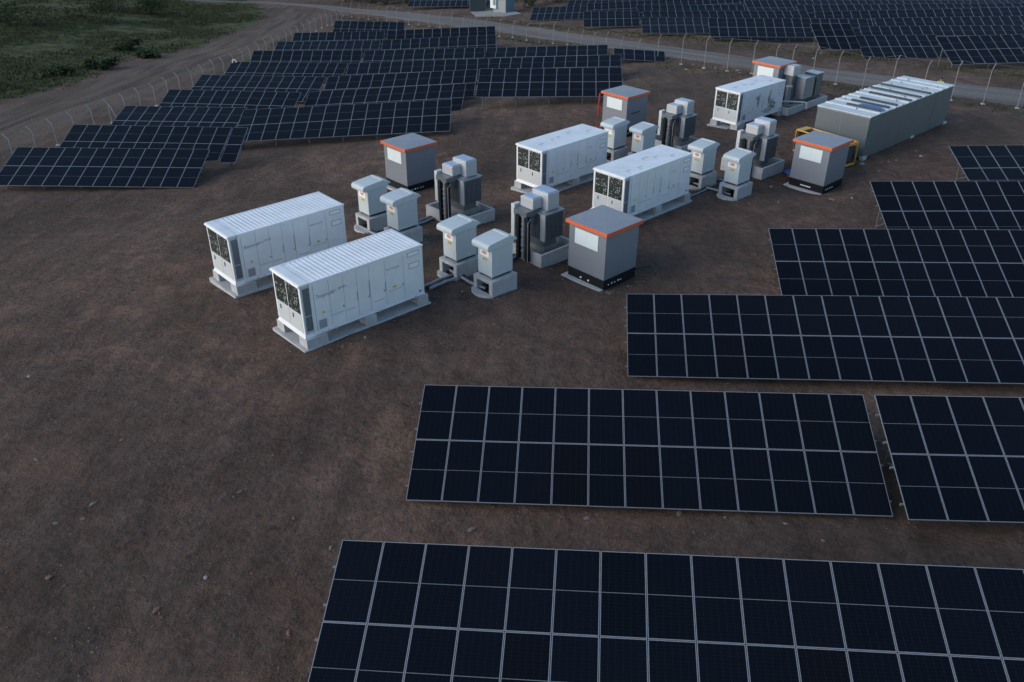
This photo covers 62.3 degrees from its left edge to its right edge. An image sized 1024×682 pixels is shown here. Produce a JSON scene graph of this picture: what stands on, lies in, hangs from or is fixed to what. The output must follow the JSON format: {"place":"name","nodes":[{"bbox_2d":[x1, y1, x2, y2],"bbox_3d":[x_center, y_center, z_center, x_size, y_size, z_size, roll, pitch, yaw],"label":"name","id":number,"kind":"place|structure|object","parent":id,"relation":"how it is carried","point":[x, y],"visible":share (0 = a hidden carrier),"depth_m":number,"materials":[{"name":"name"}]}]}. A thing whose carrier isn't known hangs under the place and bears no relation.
{"place":"outdoors","nodes":[
{"label":"outdoors","id":0,"kind":"place"},
{"bbox_2d":[0,0,1023,681],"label":"ground","id":1,"kind":"structure","parent":0,"point":[120,578],"depth_m":33.61,"materials":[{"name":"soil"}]},
{"bbox_2d":[0,0,58,24],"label":"shrub","id":2,"kind":"object","parent":1,"relation":"on","point":[11,8],"visible":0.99,"depth_m":130.41,"materials":[{"name":"green plant"}]},
{"bbox_2d":[59,0,126,24],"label":"shrub","id":3,"kind":"object","parent":1,"relation":"on","point":[97,10],"visible":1,"depth_m":141.39,"materials":[{"name":"green plant"}]},
{"bbox_2d":[0,147,209,188],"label":"solar table","id":4,"kind":"object","parent":1,"relation":"on","point":[102,167],"visible":1,"depth_m":59.45,"materials":[{"name":"grey"}]},
{"bbox_2d":[0,0,266,98],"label":"grass","id":5,"kind":"structure","parent":1,"relation":"on","point":[223,18],"depth_m":131.70,"materials":[{"name":"plant"}]},
{"bbox_2d":[59,124,231,160],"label":"solar table","id":6,"kind":"object","parent":1,"relation":"on","point":[213,139],"visible":0.71,"depth_m":66.61,"materials":[{"name":"grey"}]},
{"bbox_2d":[111,106,246,138],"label":"solar table","id":7,"kind":"object","parent":1,"relation":"on","point":[180,116],"visible":0.68,"depth_m":73.65,"materials":[{"name":"grey"}]},
{"bbox_2d":[159,89,300,116],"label":"solar table","id":8,"kind":"object","parent":1,"relation":"on","point":[248,100],"visible":0.65,"depth_m":77.94,"materials":[{"name":"grey"}]},
{"bbox_2d":[219,127,247,168],"bbox_3d":[-20.584,-14.099,62.993,1.362,2.292,4.423,0,31,0],"label":"solar table","id":9,"kind":"object","parent":1,"relation":"on","point":[233,149],"visible":1,"depth_m":62.73,"materials":[{"name":"grey"}]},
{"bbox_2d":[209,269,273,298],"bbox_3d":[-11.330,-3.532,42.084,6.514,1.148,2.709,-25,39,-35],"label":"concrete foundation","id":10,"kind":"object","parent":1,"relation":"on","point":[234,291],"visible":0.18,"depth_m":40.09,"materials":[{"name":"concrete"}]},
{"bbox_2d":[204,191,346,285],"bbox_3d":[-11.297,-5.055,41.129,6.175,2.462,2.379,-25,39,-35],"label":"inverter container","id":11,"kind":"object","parent":10,"relation":"on","point":[251,245],"visible":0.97,"depth_m":40.07,"materials":[{"name":"metal"}]},
{"bbox_2d":[240,233,260,278],"bbox_3d":[-12.082,-3.921,39.207,0.696,2.107,0.010,-25,39,-35],"label":"door leaf","id":12,"kind":"structure","parent":11,"relation":"in","point":[249,254],"depth_m":39.14,"materials":[{"name":"white paint"}]},
{"bbox_2d":[255,229,272,273],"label":"door leaf","id":13,"kind":"structure","parent":11,"relation":"in","point":[264,249],"depth_m":39.57,"materials":[{"name":"white paint"}]},
{"bbox_2d":[292,218,311,258],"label":"door leaf","id":14,"kind":"structure","parent":11,"relation":"in","point":[301,235],"depth_m":40.70,"materials":[{"name":"white paint"}]},
{"bbox_2d":[308,213,328,253],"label":"door leaf","id":15,"kind":"structure","parent":11,"relation":"in","point":[318,231],"depth_m":41.22,"materials":[{"name":"white paint"}]},
{"bbox_2d":[325,207,346,247],"bbox_3d":[-8.682,-5.489,41.877,1.030,2.107,0.010,-25,39,-35],"label":"door leaf","id":16,"kind":"structure","parent":11,"relation":"in","point":[336,234],"depth_m":41.87,"materials":[{"name":"white paint"}]},
{"bbox_2d":[190,74,326,101],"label":"solar table","id":17,"kind":"object","parent":1,"relation":"on","point":[304,85],"visible":0.63,"depth_m":86.85,"materials":[{"name":"grey"}]},
{"bbox_2d":[224,62,347,83],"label":"solar table","id":18,"kind":"object","parent":1,"relation":"on","point":[289,69],"visible":0.59,"depth_m":96.02,"materials":[{"name":"grey"}]},
{"bbox_2d":[250,50,362,71],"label":"solar table","id":19,"kind":"object","parent":1,"relation":"on","point":[347,56],"visible":0.73,"depth_m":98.77,"materials":[{"name":"grey"}]},
{"bbox_2d":[271,40,380,57],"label":"solar table","id":20,"kind":"object","parent":1,"relation":"on","point":[363,46],"visible":0.56,"depth_m":112.53,"materials":[{"name":"grey"}]},
{"bbox_2d":[293,31,384,48],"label":"solar table","id":21,"kind":"object","parent":1,"relation":"on","point":[347,36],"visible":0.62,"depth_m":119.06,"materials":[{"name":"grey"}]},
{"bbox_2d":[237,99,452,147],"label":"solar table","id":22,"kind":"object","parent":1,"relation":"on","point":[292,123],"visible":0.98,"depth_m":68.35,"materials":[{"name":"grey"}]},
{"bbox_2d":[273,293,430,352],"bbox_3d":[-6.993,-1.043,37.578,6.514,1.148,2.709,-25,39,-35],"label":"concrete foundation","id":23,"kind":"object","parent":1,"relation":"on","point":[319,340],"visible":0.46,"depth_m":36.42,"materials":[{"name":"concrete"}]},
{"bbox_2d":[269,229,424,339],"bbox_3d":[-6.960,-2.566,36.624,6.175,2.462,2.379,-25,39,-35],"label":"inverter container","id":24,"kind":"object","parent":23,"relation":"on","point":[324,291],"visible":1,"depth_m":35.64,"materials":[{"name":"metal"}]},
{"bbox_2d":[312,281,332,330],"bbox_3d":[-7.747,-1.433,34.702,0.696,2.107,0.010,-25,39,-35],"label":"door leaf","id":25,"kind":"structure","parent":24,"relation":"in","point":[322,303],"depth_m":34.62,"materials":[{"name":"white paint"}]},
{"bbox_2d":[328,275,346,324],"bbox_3d":[-7.217,-1.675,35.115,0.668,2.107,0.033,-25,39,-35],"label":"door leaf","id":26,"kind":"structure","parent":24,"relation":"in","point":[337,301],"depth_m":35.09,"materials":[{"name":"white paint"}]},
{"bbox_2d":[342,271,359,319],"bbox_3d":[-6.727,-1.904,35.504,0.634,2.107,0.024,-25,39,-35],"label":"door leaf","id":27,"kind":"structure","parent":24,"relation":"in","point":[349,279],"depth_m":35.47,"materials":[{"name":"white paint"}]},
{"bbox_2d":[356,266,371,314],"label":"door leaf","id":28,"kind":"structure","parent":24,"relation":"in","point":[362,276],"depth_m":35.84,"materials":[{"name":"white paint"}]},
{"bbox_2d":[368,261,386,309],"bbox_3d":[-5.734,-2.350,36.264,0.793,2.107,0.033,-25,39,-35],"label":"door leaf","id":29,"kind":"structure","parent":24,"relation":"in","point":[376,271],"depth_m":36.24,"materials":[{"name":"white paint"}]},
{"bbox_2d":[384,255,404,303],"bbox_3d":[-5.074,-2.663,36.796,0.945,2.107,0.033,-25,39,-35],"label":"door leaf","id":30,"kind":"structure","parent":24,"relation":"in","point":[394,276],"depth_m":36.75,"materials":[{"name":"white paint"}]},
{"bbox_2d":[402,248,423,297],"bbox_3d":[-4.343,-2.999,37.369,1.030,2.107,0.010,-25,39,-35],"label":"door leaf","id":31,"kind":"structure","parent":24,"relation":"in","point":[413,278],"depth_m":37.42,"materials":[{"name":"white paint"}]},
{"bbox_2d":[332,21,404,37],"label":"solar table","id":32,"kind":"object","parent":1,"relation":"on","point":[349,26],"visible":0.56,"depth_m":125.63,"materials":[{"name":"grey"}]},
{"bbox_2d":[354,212,387,233],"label":"concrete plinth","id":33,"kind":"structure","parent":1,"relation":"on","point":[377,222],"depth_m":46.74,"materials":[{"name":"grey"}]},
{"bbox_2d":[351,175,389,216],"bbox_3d":[-7.692,-7.968,46.533,1.807,1.956,1.124,-25,39,-36],"label":"switch cabinet","id":34,"kind":"object","parent":33,"relation":"on","point":[371,189],"visible":0.99,"depth_m":46.13,"materials":[{"name":"white"}]},
{"bbox_2d":[304,83,465,114],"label":"solar table","id":35,"kind":"object","parent":1,"relation":"on","point":[455,93],"visible":0.62,"depth_m":78.26,"materials":[{"name":"grey"}]},
{"bbox_2d":[387,184,396,190],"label":"concrete slab","id":36,"kind":"structure","parent":1,"relation":"on","point":[389,187],"depth_m":55.95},
{"bbox_2d":[380,133,437,191],"bbox_3d":[-6.684,-11.559,55.749,2.644,3.350,2.654,-25,39,-36],"label":"equipment kiosk","id":37,"kind":"object","parent":36,"relation":"on","point":[410,164],"visible":0.98,"depth_m":54.89,"materials":[{"name":"grey"}]},
{"bbox_2d":[324,69,477,98],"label":"solar table","id":38,"kind":"object","parent":1,"relation":"on","point":[387,80],"visible":0.54,"depth_m":82.76,"materials":[{"name":"grey"}]},
{"bbox_2d":[384,225,422,242],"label":"concrete plinth","id":39,"kind":"structure","parent":1,"relation":"on","point":[415,234],"depth_m":44.77,"materials":[{"name":"grey"}]},
{"bbox_2d":[380,187,420,231],"bbox_3d":[-5.804,-6.867,44.389,1.807,1.956,1.124,-25,39,-36],"label":"switch cabinet","id":40,"kind":"object","parent":39,"relation":"on","point":[401,208],"visible":1,"depth_m":44.02,"materials":[{"name":"white"}]},
{"bbox_2d":[346,58,488,81],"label":"solar table","id":41,"kind":"object","parent":1,"relation":"on","point":[366,68],"visible":0.45,"depth_m":89.59,"materials":[{"name":"grey"}]},
{"bbox_2d":[362,47,485,68],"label":"solar table","id":42,"kind":"object","parent":1,"relation":"on","point":[426,54],"visible":0.59,"depth_m":96.30,"materials":[{"name":"grey"}]},
{"bbox_2d":[381,35,496,56],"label":"solar table","id":43,"kind":"object","parent":1,"relation":"on","point":[454,42],"visible":0.68,"depth_m":102.59,"materials":[{"name":"grey"}]},
{"bbox_2d":[386,26,495,48],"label":"solar table","id":44,"kind":"object","parent":1,"relation":"on","point":[430,33],"visible":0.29,"depth_m":108.42,"materials":[{"name":"grey"}]},
{"bbox_2d":[437,254,477,281],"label":"concrete plinth","id":45,"kind":"structure","parent":1,"relation":"on","point":[467,267],"depth_m":41.02,"materials":[{"name":"concrete"}]},
{"bbox_2d":[436,214,479,262],"bbox_3d":[-2.549,-4.940,40.751,1.807,1.956,1.124,-25,39,-36],"label":"switch cabinet","id":46,"kind":"object","parent":45,"relation":"on","point":[459,232],"visible":1,"depth_m":40.37,"materials":[{"name":"white"}]},
{"bbox_2d":[426,199,494,224],"bbox_3d":[-2.986,-7.331,49.136,2.570,0.960,3.140,-25,39,-36],"label":"concrete tub","id":47,"kind":"object","parent":1,"relation":"on","point":[486,213],"visible":0.3,"depth_m":48.78,"materials":[{"name":"concrete"}]},
{"bbox_2d":[434,154,482,220],"bbox_3d":[-3.114,-8.618,47.775,2.269,3.415,1.870,-25,39,-36],"label":"transformer","id":48,"kind":"object","parent":47,"relation":"on","point":[457,180],"visible":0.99,"depth_m":47.23,"materials":[{"name":"metal"}]},
{"bbox_2d":[471,270,516,298],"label":"concrete plinth","id":49,"kind":"structure","parent":1,"relation":"on","point":[502,284],"depth_m":39.38,"materials":[{"name":"grey"}]},
{"bbox_2d":[472,229,516,279],"bbox_3d":[-0.807,-4.015,39.130,1.807,1.956,1.124,-25,39,-36],"label":"switch cabinet","id":50,"kind":"object","parent":49,"relation":"on","point":[495,253],"visible":1,"depth_m":38.76,"materials":[{"name":"white"}]},
{"bbox_2d":[509,230,568,267],"bbox_3d":[1.330,-4.850,44.173,2.570,0.960,3.140,-25,39,-36],"label":"concrete tub","id":51,"kind":"object","parent":1,"relation":"on","point":[557,255],"visible":0.19,"depth_m":42.98,"materials":[{"name":"concrete"}]},
{"bbox_2d":[511,185,564,262],"bbox_3d":[1.201,-6.001,42.891,2.269,3.415,1.870,-25,39,-36],"label":"transformer","id":52,"kind":"object","parent":51,"relation":"on","point":[538,211],"visible":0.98,"depth_m":42.35,"materials":[{"name":"metal"}]},
{"bbox_2d":[485,45,607,65],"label":"solar table","id":53,"kind":"object","parent":1,"relation":"on","point":[543,51],"visible":0.54,"depth_m":96.14,"materials":[{"name":"grey"}]},
{"bbox_2d":[475,67,622,108],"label":"solar table","id":54,"kind":"object","parent":1,"relation":"on","point":[584,82],"visible":0.92,"depth_m":74.33,"materials":[{"name":"grey"}]},
{"bbox_2d":[511,172,593,192],"bbox_3d":[3.206,-10.334,55.228,6.514,1.148,2.709,-26,39,-37],"label":"concrete foundation","id":55,"kind":"object","parent":1,"relation":"on","point":[520,187],"visible":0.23,"depth_m":54.14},
{"bbox_2d":[515,124,608,187],"bbox_3d":[3.240,-11.857,54.274,6.175,2.462,2.379,-26,39,-37],"label":"inverter container","id":56,"kind":"object","parent":55,"relation":"on","point":[560,156],"visible":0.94,"depth_m":53.13,"materials":[{"name":"metal"}]},
{"bbox_2d":[488,54,621,78],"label":"solar table","id":57,"kind":"object","parent":1,"relation":"on","point":[597,61],"visible":0.49,"depth_m":88.54,"materials":[{"name":"grey"}]},
{"bbox_2d":[530,6,623,20],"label":"solar table","id":58,"kind":"object","parent":1,"relation":"on","point":[557,13],"visible":0.51,"depth_m":141.08,"materials":[{"name":"grey"}]},
{"bbox_2d":[561,271,602,290],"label":"concrete slab","id":59,"kind":"structure","parent":1,"relation":"on","point":[575,279],"depth_m":41.41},
{"bbox_2d":[566,205,643,289],"bbox_3d":[4.432,-4.439,41.383,2.644,3.350,2.654,-25,39,-36],"label":"equipment kiosk","id":60,"kind":"object","parent":59,"relation":"on","point":[603,243],"visible":0.99,"depth_m":40.55,"materials":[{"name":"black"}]},
{"bbox_2d":[583,11,639,28],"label":"solar table","id":61,"kind":"object","parent":1,"relation":"on","point":[603,17],"visible":1,"depth_m":122.87,"materials":[{"name":"grey"}]},
{"bbox_2d":[606,146,628,162],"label":"concrete plinth","id":62,"kind":"structure","parent":1,"relation":"on","point":[618,153],"depth_m":58.55,"materials":[{"name":"grey"}]},
{"bbox_2d":[600,116,629,149],"bbox_3d":[7.073,-14.305,58.374,1.807,1.956,1.124,-25,39,-36],"label":"switch cabinet","id":63,"kind":"object","parent":62,"relation":"on","point":[615,127],"visible":0.93,"depth_m":57.96,"materials":[{"name":"white"}]},
{"bbox_2d":[246,12,1023,113],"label":"weeds","id":64,"kind":"object","parent":1,"relation":"on","point":[823,57],"visible":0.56,"depth_m":96.63,"materials":[{"name":"green plant"}]},
{"bbox_2d":[613,48,665,61],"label":"solar table","id":65,"kind":"object","parent":1,"relation":"on","point":[635,54],"visible":0.91,"depth_m":95.51,"materials":[{"name":"grey"}]},
{"bbox_2d":[589,193,691,220],"bbox_3d":[7.468,-7.662,49.617,6.514,1.148,2.709,-26,39,-37],"label":"concrete foundation","id":66,"kind":"object","parent":1,"relation":"on","point":[670,205],"visible":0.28,"depth_m":49.44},
{"bbox_2d":[591,144,692,215],"bbox_3d":[7.502,-9.185,48.663,6.175,2.462,2.379,-26,39,-37],"label":"inverter container","id":67,"kind":"object","parent":66,"relation":"on","point":[641,181],"visible":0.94,"depth_m":47.52,"materials":[{"name":"metal"}]},
{"bbox_2d":[405,385,892,516],"bbox_3d":[4.239,3.561,27.840,15.189,2.267,4.319,2,31,4],"label":"solar table","id":68,"kind":"object","parent":1,"relation":"on","point":[604,412],"visible":1,"depth_m":27.63,"materials":[{"name":"grey"}]},
{"bbox_2d":[308,540,1023,681],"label":"solar table","id":69,"kind":"object","parent":1,"relation":"on","point":[980,611],"visible":1,"depth_m":20.70,"materials":[{"name":"grey"}]},
{"bbox_2d":[587,0,744,10],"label":"solar table","id":70,"kind":"object","parent":1,"relation":"on","point":[620,6],"visible":0.47,"depth_m":136.43,"materials":[{"name":"grey"}]},
{"bbox_2d":[640,17,709,35],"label":"solar table","id":71,"kind":"object","parent":1,"relation":"on","point":[682,24],"visible":0.96,"depth_m":113.31,"materials":[{"name":"grey"}]},
{"bbox_2d":[655,133,698,151],"bbox_3d":[11.732,-14.162,61.250,2.570,0.960,3.140,-25,39,-36],"label":"concrete tub","id":72,"kind":"object","parent":1,"relation":"on","point":[658,139],"visible":0.2,"depth_m":60.71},
{"bbox_2d":[657,98,697,146],"bbox_3d":[11.603,-15.302,59.976,2.269,3.415,1.870,-25,39,-36],"label":"transformer","id":73,"kind":"object","parent":72,"relation":"on","point":[677,121],"visible":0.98,"depth_m":59.41,"materials":[{"name":"metal"}]},
{"bbox_2d":[342,0,1023,108],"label":"wire fence","id":74,"kind":"object","parent":1,"relation":"on","point":[835,83],"visible":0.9,"depth_m":86.08,"materials":[{"name":"metal"}]},
{"bbox_2d":[636,5,747,22],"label":"solar table","id":75,"kind":"object","parent":1,"relation":"on","point":[641,8],"visible":0.26,"depth_m":128.13,"materials":[{"name":"grey"}]},
{"bbox_2d":[689,170,716,189],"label":"concrete plinth","id":76,"kind":"structure","parent":1,"relation":"on","point":[708,179],"depth_m":52.78,"materials":[{"name":"grey"}]},
{"bbox_2d":[688,138,719,175],"bbox_3d":[11.825,-11.428,52.564,1.807,1.956,1.124,-25,39,-36],"label":"switch cabinet","id":77,"kind":"object","parent":76,"relation":"on","point":[703,150],"visible":0.97,"depth_m":52.18,"materials":[{"name":"white"}]},
{"bbox_2d":[643,11,808,26],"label":"solar table","id":78,"kind":"object","parent":1,"relation":"on","point":[757,14],"visible":0.29,"depth_m":118.43,"materials":[{"name":"grey"}]},
{"bbox_2d":[717,181,752,200],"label":"concrete plinth","id":79,"kind":"structure","parent":1,"relation":"on","point":[743,190],"depth_m":51.00,"materials":[{"name":"grey"}]},
{"bbox_2d":[723,147,755,185],"bbox_3d":[13.524,-10.423,50.701,1.807,1.956,1.124,-25,39,-36],"label":"switch cabinet","id":80,"kind":"object","parent":79,"relation":"on","point":[738,166],"visible":1,"depth_m":50.33,"materials":[{"name":"white"}]},
{"bbox_2d":[707,111,782,129],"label":"concrete foundation","id":81,"kind":"object","parent":1,"relation":"on","point":[718,124],"visible":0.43,"depth_m":66.15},
{"bbox_2d":[712,75,785,124],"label":"inverter container","id":82,"kind":"object","parent":81,"relation":"on","point":[744,101],"visible":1,"depth_m":65.41,"materials":[{"name":"metal"}]},
{"bbox_2d":[720,157,784,179],"bbox_3d":[15.822,-11.554,55.842,2.570,0.960,3.140,-25,39,-36],"label":"concrete tub","id":83,"kind":"object","parent":1,"relation":"on","point":[775,166],"visible":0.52,"depth_m":54.76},
{"bbox_2d":[735,116,778,176],"bbox_3d":[15.692,-12.562,54.645,2.269,3.415,1.870,-25,39,-36],"label":"transformer","id":84,"kind":"object","parent":83,"relation":"in","point":[759,137],"visible":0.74,"depth_m":53.99,"materials":[{"name":"metal"}]},
{"bbox_2d":[708,18,868,41],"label":"solar table","id":85,"kind":"object","parent":1,"relation":"on","point":[770,27],"visible":0.75,"depth_m":106.22,"materials":[{"name":"grey"}]},
{"bbox_2d":[783,182,820,194],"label":"concrete slab","id":86,"kind":"structure","parent":1,"relation":"on","point":[787,184],"depth_m":53.31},
{"bbox_2d":[789,130,853,193],"bbox_3d":[19.286,-11.110,53.298,2.644,3.350,2.654,-25,39,-36],"label":"equipment kiosk","id":87,"kind":"object","parent":86,"relation":"on","point":[819,161],"visible":1,"depth_m":52.47,"materials":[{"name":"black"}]},
{"bbox_2d":[783,64,823,104],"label":"transformer","id":88,"kind":"object","parent":1,"relation":"on","point":[808,83],"visible":1,"depth_m":69.79,"materials":[{"name":"metal"}]},
{"bbox_2d":[624,294,1023,383],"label":"solar table","id":89,"kind":"object","parent":1,"relation":"on","point":[958,349],"visible":1,"depth_m":33.84,"materials":[{"name":"grey"}]},
{"bbox_2d":[810,23,860,54],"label":"solar table","id":90,"kind":"object","parent":1,"relation":"on","point":[836,36],"visible":0.98,"depth_m":94.29,"materials":[{"name":"grey"}]},
{"bbox_2d":[744,0,1015,10],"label":"solar table","id":91,"kind":"object","parent":1,"relation":"on","point":[770,5],"visible":0.35,"depth_m":126.39,"materials":[{"name":"grey"}]},
{"bbox_2d":[814,76,954,160],"bbox_3d":[26.795,-16.177,60.885,12.716,3.282,3.976,-25,39,-36],"label":"storage container","id":92,"kind":"object","parent":1,"relation":"on","point":[873,119],"visible":0.86,"depth_m":58.51,"materials":[{"name":"grey"}]},
{"bbox_2d":[768,228,1023,296],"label":"solar table","id":93,"kind":"object","parent":1,"relation":"on","point":[952,262],"visible":0.86,"depth_m":40.37,"materials":[{"name":"grey"}]},
{"bbox_2d":[855,35,947,58],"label":"solar table","id":94,"kind":"object","parent":1,"relation":"on","point":[907,46],"visible":0.94,"depth_m":93.44,"materials":[{"name":"grey"}]},
{"bbox_2d":[796,3,1023,17],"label":"solar table","id":95,"kind":"object","parent":1,"relation":"on","point":[810,9],"visible":0.33,"depth_m":120.08,"materials":[{"name":"grey"}]},
{"bbox_2d":[814,7,1023,25],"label":"solar table","id":96,"kind":"object","parent":1,"relation":"on","point":[869,15],"visible":0.38,"depth_m":110.85,"materials":[{"name":"grey"}]},
{"bbox_2d":[859,25,1023,36],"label":"solar table","id":97,"kind":"object","parent":1,"relation":"on","point":[961,30],"visible":0.36,"depth_m":98.96,"materials":[{"name":"grey"}]},
{"bbox_2d":[870,181,1023,229],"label":"solar table","id":98,"kind":"object","parent":1,"relation":"on","point":[990,205],"visible":0.79,"depth_m":45.08,"materials":[{"name":"grey"}]},
{"bbox_2d":[874,395,1023,522],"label":"solar table","id":99,"kind":"object","parent":1,"relation":"on","point":[971,448],"visible":1,"depth_m":26.41,"materials":[{"name":"grey"}]},
{"bbox_2d":[874,16,1023,25],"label":"solar table","id":100,"kind":"object","parent":1,"relation":"on","point":[972,20],"visible":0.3,"depth_m":104.64,"materials":[{"name":"grey"}]},
{"bbox_2d":[936,34,1023,68],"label":"solar table","id":101,"kind":"object","parent":1,"relation":"on","point":[986,49],"visible":0.96,"depth_m":85.92,"materials":[{"name":"grey"}]},
{"bbox_2d":[949,145,1023,180],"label":"solar table","id":102,"kind":"object","parent":1,"relation":"on","point":[992,163],"visible":0.79,"depth_m":51.46,"materials":[{"name":"grey"}]},
{"bbox_3d":[8.799,-12.443,58.296,1.987,0.994,1.441,-25,39,-36],"label":"concrete plinth","id":103,"kind":"object","parent":1,"relation":"on","visible":0},
{"bbox_2d":[629,121,658,152],"bbox_3d":[8.934,-13.776,57.663,1.807,1.956,1.124,-25,39,-36],"label":"switch cabinet","id":104,"kind":"object","parent":103,"relation":"on","point":[643,135],"visible":0.96,"depth_m":57.25,"materials":[{"name":"white"}]},
{"bbox_2d":[181,0,1023,106],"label":"road","id":105,"kind":"structure","parent":0,"point":[1007,96],"depth_m":101.58,"materials":[{"name":"gravel"}]},
{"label":"concrete slab","id":106,"kind":"object","parent":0,"visible":0},
{"bbox_2d":[601,85,650,136],"bbox_3d":[8.561,-17.389,64.531,2.644,3.350,2.654,-25,39,-36],"label":"equipment kiosk","id":107,"kind":"object","parent":106,"relation":"on","point":[628,103],"visible":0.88,"depth_m":63.54,"materials":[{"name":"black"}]},
{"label":"concrete slab","id":108,"kind":"object","parent":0,"visible":0},
{"bbox_2d":[752,56,797,99],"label":"equipment kiosk","id":109,"kind":"object","parent":108,"relation":"on","point":[771,66],"visible":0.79,"depth_m":69.75,"materials":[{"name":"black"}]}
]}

